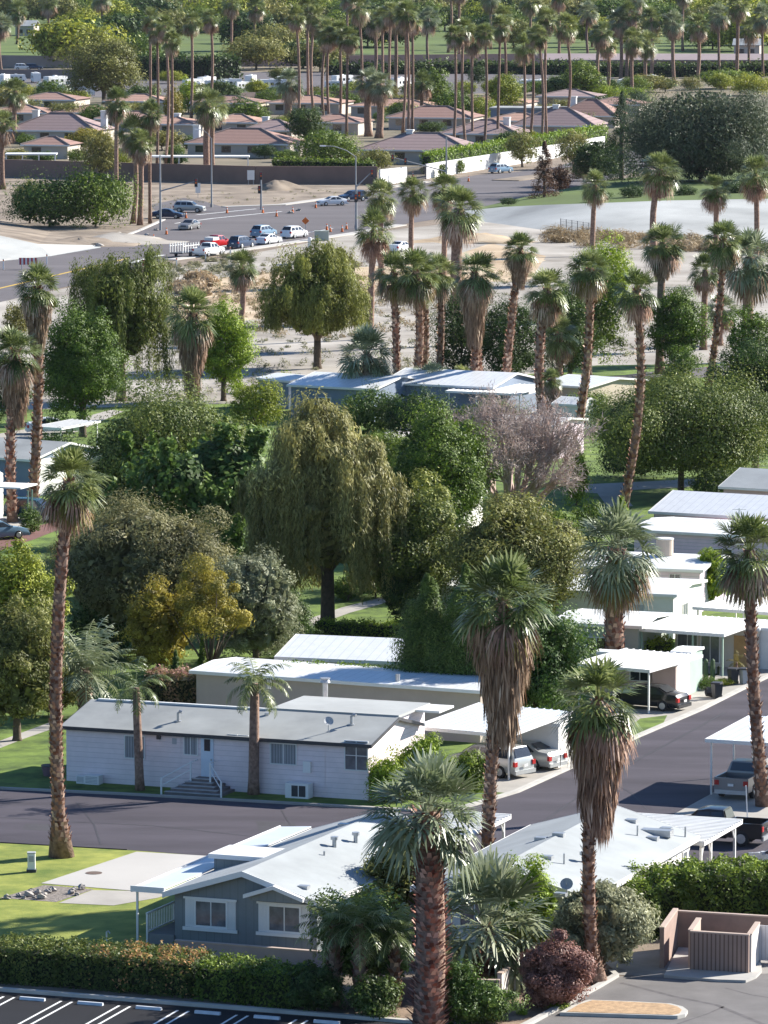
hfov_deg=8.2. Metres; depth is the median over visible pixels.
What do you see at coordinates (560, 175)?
shrub
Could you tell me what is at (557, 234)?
dry reeds
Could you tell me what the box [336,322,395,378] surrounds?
fan palm
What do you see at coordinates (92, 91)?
motorhome
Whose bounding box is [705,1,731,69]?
fan palm
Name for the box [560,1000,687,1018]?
kerb island
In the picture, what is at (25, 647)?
tree
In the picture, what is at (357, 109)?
house
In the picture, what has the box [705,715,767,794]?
carport
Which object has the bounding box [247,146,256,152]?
window
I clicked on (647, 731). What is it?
street kerb
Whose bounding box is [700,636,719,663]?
window
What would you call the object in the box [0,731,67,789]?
back lawn
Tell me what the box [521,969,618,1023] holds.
planter kerb
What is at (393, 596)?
tree
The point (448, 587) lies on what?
mobile home
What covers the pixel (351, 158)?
shrub
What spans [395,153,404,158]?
window
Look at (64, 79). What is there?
motorhome
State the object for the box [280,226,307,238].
suv car
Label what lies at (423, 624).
tree
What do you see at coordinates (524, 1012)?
grass tuft
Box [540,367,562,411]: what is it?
fan palm
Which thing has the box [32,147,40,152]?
window
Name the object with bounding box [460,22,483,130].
fan palm
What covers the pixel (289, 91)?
fan palm
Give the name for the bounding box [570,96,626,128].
house
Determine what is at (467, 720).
carport
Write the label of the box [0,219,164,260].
road kerb
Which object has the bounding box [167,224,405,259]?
sidewalk
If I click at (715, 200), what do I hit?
fan palm
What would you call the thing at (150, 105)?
fan palm
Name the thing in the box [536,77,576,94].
tree
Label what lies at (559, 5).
fan palm
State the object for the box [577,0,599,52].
fan palm
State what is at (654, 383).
shrub
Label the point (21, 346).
shrub
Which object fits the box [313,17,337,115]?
fan palm
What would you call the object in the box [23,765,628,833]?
street patch
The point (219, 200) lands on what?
dirt lot weeds
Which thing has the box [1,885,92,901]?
gravel bed
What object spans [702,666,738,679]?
patio
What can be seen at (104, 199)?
shrub
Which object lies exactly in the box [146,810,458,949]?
mobile home
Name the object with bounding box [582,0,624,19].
tree
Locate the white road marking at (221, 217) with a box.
[134,209,333,261]
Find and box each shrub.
[0,78,10,88]
[0,112,17,123]
[0,164,93,228]
[0,331,26,353]
[2,299,28,332]
[4,147,29,159]
[9,175,43,223]
[15,132,36,146]
[17,504,45,533]
[18,83,35,95]
[25,150,56,160]
[28,426,79,442]
[31,89,46,94]
[44,526,85,567]
[45,658,77,714]
[52,160,143,228]
[63,147,89,160]
[63,600,131,656]
[64,90,91,96]
[76,504,108,532]
[105,151,132,162]
[145,82,161,94]
[155,70,188,83]
[161,149,188,163]
[163,143,185,154]
[181,134,192,149]
[190,100,216,114]
[193,82,207,92]
[222,372,287,430]
[223,95,272,118]
[239,78,271,91]
[239,650,266,656]
[245,111,271,117]
[250,144,278,158]
[265,85,278,91]
[266,588,323,658]
[267,67,285,78]
[272,149,301,159]
[274,115,290,121]
[281,124,367,161]
[283,960,352,1010]
[290,585,316,630]
[305,85,325,90]
[325,83,352,95]
[334,377,399,434]
[334,574,368,600]
[341,556,383,596]
[342,153,361,161]
[342,970,405,1021]
[343,79,359,95]
[349,144,398,169]
[354,846,448,918]
[363,755,415,802]
[365,429,410,474]
[372,112,388,123]
[372,381,458,438]
[382,731,458,796]
[384,101,417,113]
[385,85,399,93]
[399,81,410,95]
[415,121,447,131]
[425,406,477,433]
[429,287,494,370]
[437,164,448,174]
[444,747,498,792]
[445,955,490,1023]
[448,393,530,436]
[451,971,533,1023]
[453,78,477,95]
[455,512,484,535]
[457,158,465,172]
[463,290,552,373]
[465,64,488,83]
[479,77,493,93]
[486,127,528,142]
[488,850,562,954]
[499,196,518,204]
[516,928,597,1009]
[517,83,530,96]
[523,79,540,94]
[525,495,600,544]
[537,878,661,967]
[546,164,575,190]
[547,74,563,80]
[551,99,567,105]
[551,519,584,550]
[567,386,614,422]
[568,162,591,179]
[569,499,604,543]
[587,437,669,477]
[592,95,611,99]
[602,188,614,200]
[603,78,624,90]
[607,89,630,98]
[618,183,646,196]
[621,73,652,90]
[624,89,649,100]
[645,375,688,399]
[656,77,678,91]
[659,344,697,387]
[674,183,699,194]
[678,76,705,89]
[680,465,733,492]
[696,547,727,600]
[707,71,733,89]
[717,178,744,192]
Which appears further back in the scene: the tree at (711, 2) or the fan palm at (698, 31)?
the tree at (711, 2)
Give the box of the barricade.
[19,258,36,268]
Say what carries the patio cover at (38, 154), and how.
on the ground at (387, 133)
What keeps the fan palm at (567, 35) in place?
on the ground at (387, 133)
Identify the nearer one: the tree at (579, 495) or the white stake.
the white stake
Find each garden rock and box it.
[24,890,33,896]
[32,888,41,894]
[37,893,46,898]
[44,888,51,892]
[67,888,74,893]
[78,884,85,889]
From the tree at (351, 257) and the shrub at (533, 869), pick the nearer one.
the shrub at (533, 869)
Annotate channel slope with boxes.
[465,199,767,242]
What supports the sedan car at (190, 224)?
on the road
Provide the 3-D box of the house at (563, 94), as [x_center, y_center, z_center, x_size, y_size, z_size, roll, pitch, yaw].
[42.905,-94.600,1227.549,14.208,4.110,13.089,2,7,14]
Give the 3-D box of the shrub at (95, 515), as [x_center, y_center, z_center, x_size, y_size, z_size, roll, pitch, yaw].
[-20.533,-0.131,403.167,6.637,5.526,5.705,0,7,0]
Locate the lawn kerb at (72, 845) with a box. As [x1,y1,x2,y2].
[0,841,128,849]
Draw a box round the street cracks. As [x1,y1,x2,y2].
[5,712,725,843]
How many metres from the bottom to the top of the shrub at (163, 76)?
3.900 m
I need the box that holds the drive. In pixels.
[0,516,38,526]
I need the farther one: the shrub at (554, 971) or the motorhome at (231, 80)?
the motorhome at (231, 80)
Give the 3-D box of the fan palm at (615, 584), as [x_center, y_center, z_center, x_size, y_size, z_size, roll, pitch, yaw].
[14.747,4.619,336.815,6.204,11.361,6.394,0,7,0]
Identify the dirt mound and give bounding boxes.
[54,235,140,246]
[92,232,188,244]
[251,180,312,190]
[406,233,535,243]
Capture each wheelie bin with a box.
[704,687,711,696]
[711,681,722,698]
[727,667,738,684]
[739,667,747,684]
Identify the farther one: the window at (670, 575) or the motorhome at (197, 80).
the motorhome at (197, 80)
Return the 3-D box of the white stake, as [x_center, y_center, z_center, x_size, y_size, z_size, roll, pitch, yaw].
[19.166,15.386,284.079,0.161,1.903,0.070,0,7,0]
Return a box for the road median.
[493,168,571,180]
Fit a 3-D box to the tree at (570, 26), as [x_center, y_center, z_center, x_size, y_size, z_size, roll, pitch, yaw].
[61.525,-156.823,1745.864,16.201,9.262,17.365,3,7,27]
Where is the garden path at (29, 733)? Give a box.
[0,723,49,747]
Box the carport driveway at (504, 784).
[457,750,572,792]
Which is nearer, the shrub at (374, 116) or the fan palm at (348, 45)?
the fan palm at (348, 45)
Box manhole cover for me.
[86,871,101,873]
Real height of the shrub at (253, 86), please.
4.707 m
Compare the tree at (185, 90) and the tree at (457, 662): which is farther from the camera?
the tree at (185, 90)
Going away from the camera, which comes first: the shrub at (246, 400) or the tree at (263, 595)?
the tree at (263, 595)
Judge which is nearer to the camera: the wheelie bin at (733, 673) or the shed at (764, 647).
the wheelie bin at (733, 673)
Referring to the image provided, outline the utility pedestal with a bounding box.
[26,851,36,872]
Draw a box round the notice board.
[247,170,253,184]
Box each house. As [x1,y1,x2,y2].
[0,104,52,123]
[6,110,114,141]
[14,20,39,35]
[20,136,81,158]
[26,92,90,109]
[53,104,103,114]
[93,110,156,131]
[102,93,176,112]
[136,113,203,136]
[184,125,303,157]
[189,95,270,113]
[215,113,261,131]
[248,116,302,138]
[266,95,353,114]
[308,113,372,134]
[348,98,439,117]
[356,129,473,163]
[385,105,484,129]
[441,117,530,142]
[464,95,536,108]
[487,112,530,123]
[489,106,566,116]
[510,104,607,134]
[536,89,606,105]
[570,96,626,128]
[600,96,651,114]
[732,38,760,53]
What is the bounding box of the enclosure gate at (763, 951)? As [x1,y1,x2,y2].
[759,925,767,960]
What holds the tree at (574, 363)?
on the park lawn at (642, 502)
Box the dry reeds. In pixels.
[537,222,767,254]
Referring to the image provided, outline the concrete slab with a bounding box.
[43,852,213,889]
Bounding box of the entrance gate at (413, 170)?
[407,166,425,178]
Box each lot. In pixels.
[0,173,476,236]
[0,221,767,409]
[0,992,400,1023]
[19,72,613,96]
[535,974,767,1023]
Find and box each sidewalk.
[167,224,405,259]
[221,181,429,206]
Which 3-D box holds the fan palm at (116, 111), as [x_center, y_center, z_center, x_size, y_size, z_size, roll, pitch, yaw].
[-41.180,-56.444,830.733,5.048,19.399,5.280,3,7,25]
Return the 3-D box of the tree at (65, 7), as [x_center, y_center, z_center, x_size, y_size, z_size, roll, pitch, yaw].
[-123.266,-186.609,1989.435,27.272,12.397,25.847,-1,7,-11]
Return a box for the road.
[0,151,651,301]
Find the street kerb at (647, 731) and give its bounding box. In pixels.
[461,674,767,808]
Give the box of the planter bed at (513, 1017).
[389,968,610,1023]
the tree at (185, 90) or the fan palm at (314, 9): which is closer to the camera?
the fan palm at (314, 9)
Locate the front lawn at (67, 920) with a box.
[0,843,290,966]
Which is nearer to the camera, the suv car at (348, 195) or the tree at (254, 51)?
the suv car at (348, 195)
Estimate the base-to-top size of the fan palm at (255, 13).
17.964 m
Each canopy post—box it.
[27,490,28,520]
[31,490,32,508]
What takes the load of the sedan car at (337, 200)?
on the road
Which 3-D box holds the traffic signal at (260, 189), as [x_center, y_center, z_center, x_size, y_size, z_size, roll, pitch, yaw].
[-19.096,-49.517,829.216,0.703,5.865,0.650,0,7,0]
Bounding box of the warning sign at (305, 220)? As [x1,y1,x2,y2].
[302,217,308,229]
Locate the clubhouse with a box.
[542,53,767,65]
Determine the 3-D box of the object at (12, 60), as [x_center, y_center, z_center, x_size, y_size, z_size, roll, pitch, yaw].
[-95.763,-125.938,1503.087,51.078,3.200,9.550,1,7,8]
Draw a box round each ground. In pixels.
[0,66,767,179]
[6,56,766,1023]
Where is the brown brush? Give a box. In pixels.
[166,269,222,295]
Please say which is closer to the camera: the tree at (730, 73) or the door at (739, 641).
the door at (739, 641)
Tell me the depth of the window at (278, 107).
1185.41 m
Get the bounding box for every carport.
[42,419,100,436]
[425,702,572,779]
[445,384,535,407]
[577,648,702,713]
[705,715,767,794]
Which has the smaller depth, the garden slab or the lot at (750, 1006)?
the lot at (750, 1006)
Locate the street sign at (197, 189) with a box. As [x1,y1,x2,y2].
[195,183,199,192]
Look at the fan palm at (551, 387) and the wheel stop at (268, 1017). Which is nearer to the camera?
the wheel stop at (268, 1017)
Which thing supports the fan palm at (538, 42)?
on the ground at (387, 133)
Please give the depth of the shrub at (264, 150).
987.57 m
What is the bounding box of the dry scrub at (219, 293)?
[164,262,506,337]
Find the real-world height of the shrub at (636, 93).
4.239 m
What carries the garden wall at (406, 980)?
on the planter bed at (513, 1017)
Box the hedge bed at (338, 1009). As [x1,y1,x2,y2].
[0,979,392,1016]
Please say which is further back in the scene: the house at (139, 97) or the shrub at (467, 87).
the shrub at (467, 87)
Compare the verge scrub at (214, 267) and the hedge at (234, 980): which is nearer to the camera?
the hedge at (234, 980)
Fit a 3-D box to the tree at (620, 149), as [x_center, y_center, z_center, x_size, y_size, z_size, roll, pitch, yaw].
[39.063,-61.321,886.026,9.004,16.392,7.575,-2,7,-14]
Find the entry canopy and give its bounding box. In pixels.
[0,482,36,488]
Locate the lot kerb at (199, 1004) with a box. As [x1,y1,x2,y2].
[0,987,466,1023]
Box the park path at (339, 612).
[300,598,385,629]
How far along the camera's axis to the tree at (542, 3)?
1873.44 m
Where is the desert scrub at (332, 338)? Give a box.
[125,246,707,397]
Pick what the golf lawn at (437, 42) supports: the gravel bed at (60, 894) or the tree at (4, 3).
the tree at (4, 3)
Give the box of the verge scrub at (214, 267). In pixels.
[154,249,260,282]
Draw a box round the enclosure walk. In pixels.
[606,950,767,976]
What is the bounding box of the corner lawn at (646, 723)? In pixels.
[628,715,666,737]
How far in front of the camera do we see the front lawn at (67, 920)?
259.90 m
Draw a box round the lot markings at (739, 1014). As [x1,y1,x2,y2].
[621,982,767,1023]
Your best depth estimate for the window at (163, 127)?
1076.69 m
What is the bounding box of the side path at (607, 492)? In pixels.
[584,479,714,506]
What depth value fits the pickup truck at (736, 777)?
290.69 m
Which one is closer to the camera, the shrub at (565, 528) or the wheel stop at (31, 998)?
the wheel stop at (31, 998)
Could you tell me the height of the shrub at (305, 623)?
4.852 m
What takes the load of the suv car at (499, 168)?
on the road
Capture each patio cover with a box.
[5,153,57,160]
[130,825,310,940]
[144,155,249,165]
[441,811,510,862]
[639,613,765,675]
[640,813,742,866]
[692,595,767,617]
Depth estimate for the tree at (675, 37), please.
1739.37 m
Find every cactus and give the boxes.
[703,659,709,679]
[710,659,719,679]
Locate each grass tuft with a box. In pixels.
[516,1009,528,1014]
[547,1002,570,1009]
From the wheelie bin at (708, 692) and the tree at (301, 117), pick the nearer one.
the wheelie bin at (708, 692)
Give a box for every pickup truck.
[192,242,224,256]
[200,235,228,247]
[685,805,767,846]
[714,758,767,797]
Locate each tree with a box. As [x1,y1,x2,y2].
[0,0,35,19]
[0,84,20,106]
[0,351,33,423]
[0,536,76,657]
[0,590,73,740]
[14,16,140,66]
[15,0,81,20]
[25,95,43,106]
[30,75,70,93]
[31,294,133,436]
[41,477,240,655]
[47,100,87,111]
[52,27,148,103]
[54,6,100,23]
[55,241,180,401]
[61,365,271,516]
[64,19,134,51]
[64,127,113,151]
[71,0,92,10]
[73,16,100,23]
[73,124,122,178]
[74,104,104,120]
[85,0,139,17]
[85,9,164,48]
[96,420,272,563]
[97,99,154,112]
[115,571,195,674]
[116,29,169,61]
[124,0,184,17]
[124,84,164,95]
[143,129,187,149]
[145,6,202,40]
[157,551,254,661]
[160,83,184,116]
[170,649,181,674]
[172,0,217,9]
[176,74,197,112]
[178,0,223,32]
[180,0,246,31]
[196,636,208,665]
[200,294,260,400]
[202,78,245,96]
[208,538,307,657]
[213,8,277,45]
[216,0,264,16]
[218,33,291,69]
[231,385,417,619]
[236,21,309,44]
[247,235,373,368]
[252,87,281,100]
[259,0,291,13]
[263,4,305,34]
[269,38,335,67]
[270,0,306,7]
[278,103,332,138]
[282,13,338,40]
[285,41,345,71]
[299,881,415,981]
[301,4,332,18]
[302,89,337,97]
[308,0,332,9]
[318,0,342,17]
[319,240,366,287]
[321,9,353,29]
[333,3,355,19]
[337,13,386,46]
[338,92,363,103]
[339,1,378,12]
[348,18,425,46]
[360,0,399,7]
[365,467,471,606]
[378,548,446,623]
[383,572,457,673]
[387,98,406,114]
[388,93,407,97]
[388,394,504,530]
[398,0,449,9]
[410,62,453,102]
[411,0,447,33]
[417,380,607,513]
[418,489,604,617]
[424,563,492,674]
[425,84,483,110]
[436,5,461,30]
[439,0,467,13]
[457,13,519,42]
[460,0,487,17]
[461,0,511,20]
[464,95,503,118]
[468,0,516,9]
[480,72,523,105]
[482,17,537,47]
[492,4,539,22]
[502,129,543,166]
[510,0,561,24]
[511,597,605,710]
[523,141,560,199]
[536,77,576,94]
[544,287,605,373]
[546,0,578,23]
[550,244,634,374]
[551,128,590,163]
[553,16,582,42]
[556,58,610,91]
[557,0,612,15]
[559,441,597,506]
[563,137,632,179]
[570,10,609,46]
[574,358,767,490]
[580,83,620,97]
[580,227,635,312]
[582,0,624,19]
[589,14,641,46]
[590,67,767,183]
[596,91,643,180]
[606,0,648,7]
[606,85,656,100]
[609,495,632,546]
[611,0,663,24]
[621,73,680,90]
[637,18,663,44]
[639,0,676,26]
[644,284,712,374]
[656,0,709,8]
[657,3,690,24]
[661,20,688,42]
[676,9,731,48]
[684,3,722,23]
[687,0,766,13]
[694,66,756,87]
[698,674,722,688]
[699,323,767,467]
[702,5,767,47]
[717,303,767,384]
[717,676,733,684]
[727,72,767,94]
[747,0,767,7]
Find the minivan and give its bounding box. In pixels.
[450,742,535,777]
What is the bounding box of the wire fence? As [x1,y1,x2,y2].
[560,218,588,234]
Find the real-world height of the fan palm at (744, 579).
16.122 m
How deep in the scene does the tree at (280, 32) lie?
1535.59 m
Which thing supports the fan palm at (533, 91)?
on the ground at (387, 133)
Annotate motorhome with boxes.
[0,73,9,81]
[10,74,26,81]
[31,72,40,82]
[43,75,67,83]
[86,88,94,95]
[182,78,201,86]
[197,76,215,81]
[226,78,241,84]
[233,81,246,88]
[245,74,256,81]
[259,78,284,88]
[325,80,343,86]
[331,74,352,84]
[391,77,410,88]
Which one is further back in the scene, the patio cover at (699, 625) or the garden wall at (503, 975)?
the patio cover at (699, 625)
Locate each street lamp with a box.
[194,129,212,206]
[320,145,356,228]
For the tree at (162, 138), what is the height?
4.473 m
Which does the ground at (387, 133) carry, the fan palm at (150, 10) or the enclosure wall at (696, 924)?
the fan palm at (150, 10)
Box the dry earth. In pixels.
[168,260,544,323]
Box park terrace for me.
[466,169,767,210]
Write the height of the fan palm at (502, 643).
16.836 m
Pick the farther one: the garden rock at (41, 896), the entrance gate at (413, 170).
the entrance gate at (413, 170)
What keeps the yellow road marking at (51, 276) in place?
on the road
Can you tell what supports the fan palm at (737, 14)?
on the ground at (387, 133)
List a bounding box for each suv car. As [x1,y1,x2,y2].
[3,497,49,521]
[14,63,28,68]
[26,63,42,68]
[172,201,205,212]
[227,235,254,248]
[250,225,276,236]
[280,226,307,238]
[338,190,367,201]
[488,163,512,173]
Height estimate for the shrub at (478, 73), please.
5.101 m
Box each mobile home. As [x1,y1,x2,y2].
[0,437,98,495]
[62,677,453,799]
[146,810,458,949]
[189,657,525,742]
[274,634,403,667]
[286,371,417,421]
[393,368,536,415]
[410,806,699,947]
[439,575,489,620]
[454,489,487,527]
[477,414,587,459]
[545,374,647,411]
[556,575,707,638]
[558,608,672,668]
[572,552,729,611]
[596,649,685,692]
[634,517,767,568]
[648,490,767,521]
[675,615,767,668]
[718,467,767,494]
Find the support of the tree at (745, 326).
on the park lawn at (642, 502)
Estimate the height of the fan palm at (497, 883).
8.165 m
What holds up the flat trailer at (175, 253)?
on the road
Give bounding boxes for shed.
[256,373,305,408]
[517,717,571,767]
[551,396,596,427]
[652,662,689,694]
[670,645,703,693]
[760,622,767,668]
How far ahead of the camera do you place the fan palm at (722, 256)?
523.48 m
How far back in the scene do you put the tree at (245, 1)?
1872.19 m
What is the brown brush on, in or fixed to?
on the dry earth
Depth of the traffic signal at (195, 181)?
778.75 m
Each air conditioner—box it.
[76,774,83,783]
[84,774,102,784]
[285,781,312,798]
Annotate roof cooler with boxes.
[656,537,673,556]
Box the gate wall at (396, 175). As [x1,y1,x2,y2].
[379,167,406,183]
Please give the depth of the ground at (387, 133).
1110.08 m
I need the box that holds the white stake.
[745,785,747,816]
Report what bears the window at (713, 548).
in the mobile home at (692, 535)
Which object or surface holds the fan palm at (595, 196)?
on the desert lot at (557, 255)
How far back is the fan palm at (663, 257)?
545.58 m
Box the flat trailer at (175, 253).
[169,241,198,255]
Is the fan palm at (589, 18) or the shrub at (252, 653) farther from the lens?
the fan palm at (589, 18)
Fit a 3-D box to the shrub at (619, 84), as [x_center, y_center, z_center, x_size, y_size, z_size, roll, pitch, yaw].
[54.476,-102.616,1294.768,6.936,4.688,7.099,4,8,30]
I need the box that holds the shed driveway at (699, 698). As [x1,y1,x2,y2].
[605,669,767,721]
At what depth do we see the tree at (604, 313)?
544.10 m
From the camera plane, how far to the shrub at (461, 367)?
510.67 m
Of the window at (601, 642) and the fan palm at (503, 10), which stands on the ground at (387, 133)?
the fan palm at (503, 10)
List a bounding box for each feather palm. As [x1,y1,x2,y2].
[41,615,145,717]
[107,656,172,790]
[223,657,291,794]
[292,887,373,1005]
[319,886,406,1009]
[358,903,415,1007]
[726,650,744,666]
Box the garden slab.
[60,890,161,904]
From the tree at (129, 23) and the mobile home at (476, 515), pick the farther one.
the tree at (129, 23)
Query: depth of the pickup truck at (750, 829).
276.65 m
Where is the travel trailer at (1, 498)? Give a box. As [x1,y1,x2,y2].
[0,471,3,517]
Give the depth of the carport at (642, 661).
324.48 m
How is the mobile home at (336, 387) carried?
on the park lawn at (642, 502)
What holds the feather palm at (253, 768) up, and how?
on the park lawn at (642, 502)
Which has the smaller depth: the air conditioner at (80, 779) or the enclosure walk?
the enclosure walk
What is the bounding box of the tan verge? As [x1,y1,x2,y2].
[462,244,545,281]
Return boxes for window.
[17,115,22,120]
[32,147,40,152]
[40,133,48,137]
[124,735,144,759]
[162,126,170,131]
[183,737,197,755]
[194,899,227,929]
[195,146,202,151]
[221,146,230,152]
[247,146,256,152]
[267,904,300,934]
[269,742,296,765]
[276,105,282,109]
[319,397,330,404]
[333,125,340,130]
[344,740,367,771]
[358,108,363,113]
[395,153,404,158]
[396,120,401,124]
[419,120,427,124]
[443,120,450,125]
[459,901,489,927]
[475,136,483,141]
[547,98,552,103]
[586,636,605,650]
[629,671,647,681]
[669,574,680,578]
[677,634,697,645]
[682,850,686,865]
[683,601,687,614]
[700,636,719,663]
[713,548,732,562]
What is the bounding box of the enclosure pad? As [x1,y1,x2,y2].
[664,947,761,982]
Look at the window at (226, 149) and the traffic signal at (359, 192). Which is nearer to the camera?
the traffic signal at (359, 192)
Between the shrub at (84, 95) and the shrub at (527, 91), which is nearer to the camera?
the shrub at (84, 95)
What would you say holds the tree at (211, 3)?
on the golf lawn at (437, 42)
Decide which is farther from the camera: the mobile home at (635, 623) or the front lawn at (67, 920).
the mobile home at (635, 623)
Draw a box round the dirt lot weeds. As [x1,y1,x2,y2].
[4,190,336,217]
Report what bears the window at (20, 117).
in the house at (24, 115)
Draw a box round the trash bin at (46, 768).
[41,764,50,776]
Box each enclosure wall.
[659,908,677,967]
[678,910,767,947]
[688,917,700,967]
[690,930,749,972]
[747,922,759,971]
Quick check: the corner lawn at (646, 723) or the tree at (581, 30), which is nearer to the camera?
the corner lawn at (646, 723)
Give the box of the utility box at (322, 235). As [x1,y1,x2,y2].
[314,230,328,240]
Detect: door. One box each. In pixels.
[201,738,213,776]
[660,670,671,686]
[734,635,746,667]
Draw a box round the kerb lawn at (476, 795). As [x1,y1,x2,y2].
[438,790,501,806]
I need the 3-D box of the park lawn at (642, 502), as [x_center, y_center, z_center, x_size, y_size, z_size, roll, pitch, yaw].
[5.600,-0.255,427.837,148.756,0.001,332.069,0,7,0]
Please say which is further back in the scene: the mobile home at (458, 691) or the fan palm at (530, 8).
the fan palm at (530, 8)
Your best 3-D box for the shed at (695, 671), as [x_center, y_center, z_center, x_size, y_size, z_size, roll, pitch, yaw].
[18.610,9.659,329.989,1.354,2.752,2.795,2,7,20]
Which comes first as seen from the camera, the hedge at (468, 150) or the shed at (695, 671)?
the shed at (695, 671)
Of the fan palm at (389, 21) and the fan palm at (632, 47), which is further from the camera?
the fan palm at (632, 47)
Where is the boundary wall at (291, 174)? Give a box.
[4,159,376,183]
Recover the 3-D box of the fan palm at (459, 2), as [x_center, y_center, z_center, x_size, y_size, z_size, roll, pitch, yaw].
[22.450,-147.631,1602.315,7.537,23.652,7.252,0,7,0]
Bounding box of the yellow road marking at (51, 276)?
[0,259,123,288]
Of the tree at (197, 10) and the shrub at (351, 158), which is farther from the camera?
the tree at (197, 10)
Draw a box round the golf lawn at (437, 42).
[0,13,767,55]
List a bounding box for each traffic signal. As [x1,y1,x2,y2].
[159,155,197,229]
[258,172,261,209]
[354,169,373,229]
[391,137,446,173]
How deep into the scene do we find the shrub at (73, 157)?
975.28 m
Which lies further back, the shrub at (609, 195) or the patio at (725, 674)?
the shrub at (609, 195)
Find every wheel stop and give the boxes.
[19,996,45,1000]
[77,1001,103,1005]
[135,1005,161,1010]
[194,1010,220,1014]
[254,1015,280,1019]
[313,1019,340,1023]
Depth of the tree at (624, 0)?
2011.06 m
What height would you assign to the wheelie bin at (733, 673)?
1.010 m
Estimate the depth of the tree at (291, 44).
1490.91 m
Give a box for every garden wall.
[174,939,327,967]
[379,977,499,1000]
[425,136,604,178]
[497,956,521,991]
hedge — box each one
[0,931,215,998]
[131,50,243,79]
[141,663,195,703]
[192,948,318,1008]
[270,155,378,171]
[283,658,402,669]
[313,616,406,637]
[324,56,595,74]
[419,123,608,173]
[594,58,767,76]
[621,852,767,939]
[644,634,674,651]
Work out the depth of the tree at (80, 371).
481.89 m
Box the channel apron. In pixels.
[0,236,100,260]
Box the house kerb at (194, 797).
[0,787,450,811]
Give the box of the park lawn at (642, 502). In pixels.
[0,364,767,810]
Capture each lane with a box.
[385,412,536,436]
[613,366,738,378]
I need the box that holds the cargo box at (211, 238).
[204,237,218,240]
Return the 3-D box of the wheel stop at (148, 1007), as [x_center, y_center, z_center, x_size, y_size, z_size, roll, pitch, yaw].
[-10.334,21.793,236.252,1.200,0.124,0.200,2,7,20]
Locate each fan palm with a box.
[0,10,13,68]
[0,77,29,142]
[0,109,19,189]
[0,324,45,522]
[7,0,28,43]
[12,259,59,497]
[35,0,57,23]
[35,444,113,858]
[90,0,111,17]
[100,84,131,178]
[113,111,151,223]
[124,128,155,224]
[137,96,164,223]
[138,6,159,162]
[146,20,163,162]
[153,14,175,163]
[162,27,183,163]
[164,282,220,413]
[180,10,204,118]
[189,85,223,164]
[199,89,228,164]
[200,8,219,88]
[221,0,240,54]
[224,249,259,327]
[245,0,267,33]
[273,67,304,117]
[285,4,305,108]
[297,0,318,94]
[302,2,326,110]
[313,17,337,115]
[318,26,337,114]
[327,18,349,113]
[336,26,361,136]
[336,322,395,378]
[337,0,355,54]
[344,0,371,84]
[352,65,384,136]
[352,204,395,327]
[357,745,492,1023]
[360,177,401,284]
[362,9,380,69]
[364,71,396,137]
[370,248,411,373]
[371,6,388,84]
[379,1,399,96]
[387,2,399,95]
[390,247,442,367]
[392,9,417,132]
[394,0,419,128]
[395,174,429,250]
[402,11,423,128]
[406,261,441,366]
[409,842,556,995]
[412,359,446,372]
[414,67,435,105]
[417,5,441,60]
[427,173,463,275]
[427,251,458,366]
[433,183,486,345]
[442,25,466,136]
[444,0,452,52]
[448,248,504,370]
[449,0,466,53]
[450,16,474,139]
[450,546,558,848]
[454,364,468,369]
[457,293,483,370]
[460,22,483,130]
[474,21,494,141]
[479,0,500,48]
[490,4,513,77]
[490,14,512,128]
[501,230,538,371]
[508,31,537,132]
[519,0,539,50]
[522,27,540,134]
[522,267,570,414]
[525,22,548,134]
[532,5,559,132]
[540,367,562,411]
[544,314,579,376]
[550,0,569,52]
[551,653,644,984]
[552,11,578,106]
[566,245,612,425]
[573,496,667,649]
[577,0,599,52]
[578,168,611,248]
[587,21,612,78]
[593,32,617,86]
[604,4,631,78]
[611,265,660,510]
[614,0,640,77]
[622,26,645,86]
[625,0,646,39]
[635,29,658,89]
[637,150,684,281]
[638,221,687,373]
[640,5,663,73]
[660,7,686,83]
[675,0,692,50]
[685,12,709,80]
[687,250,718,349]
[697,174,732,285]
[699,219,744,385]
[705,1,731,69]
[707,293,738,345]
[710,511,767,806]
[716,226,767,340]
[724,0,750,71]
[734,153,767,258]
[739,16,759,60]
[748,1,767,76]
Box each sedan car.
[0,520,29,538]
[25,417,78,433]
[152,208,184,218]
[178,219,200,229]
[255,233,281,244]
[316,196,348,205]
[390,241,407,251]
[513,740,567,769]
[606,683,691,710]
[748,849,767,860]
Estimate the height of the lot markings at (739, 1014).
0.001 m
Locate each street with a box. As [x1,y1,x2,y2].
[0,410,120,438]
[0,523,58,549]
[0,679,767,869]
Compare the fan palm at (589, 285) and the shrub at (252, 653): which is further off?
the fan palm at (589, 285)
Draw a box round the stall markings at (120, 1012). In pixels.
[0,996,308,1023]
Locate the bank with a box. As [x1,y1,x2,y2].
[0,219,92,244]
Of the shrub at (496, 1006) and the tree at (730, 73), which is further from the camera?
the tree at (730, 73)
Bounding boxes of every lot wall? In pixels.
[0,69,136,78]
[160,91,358,99]

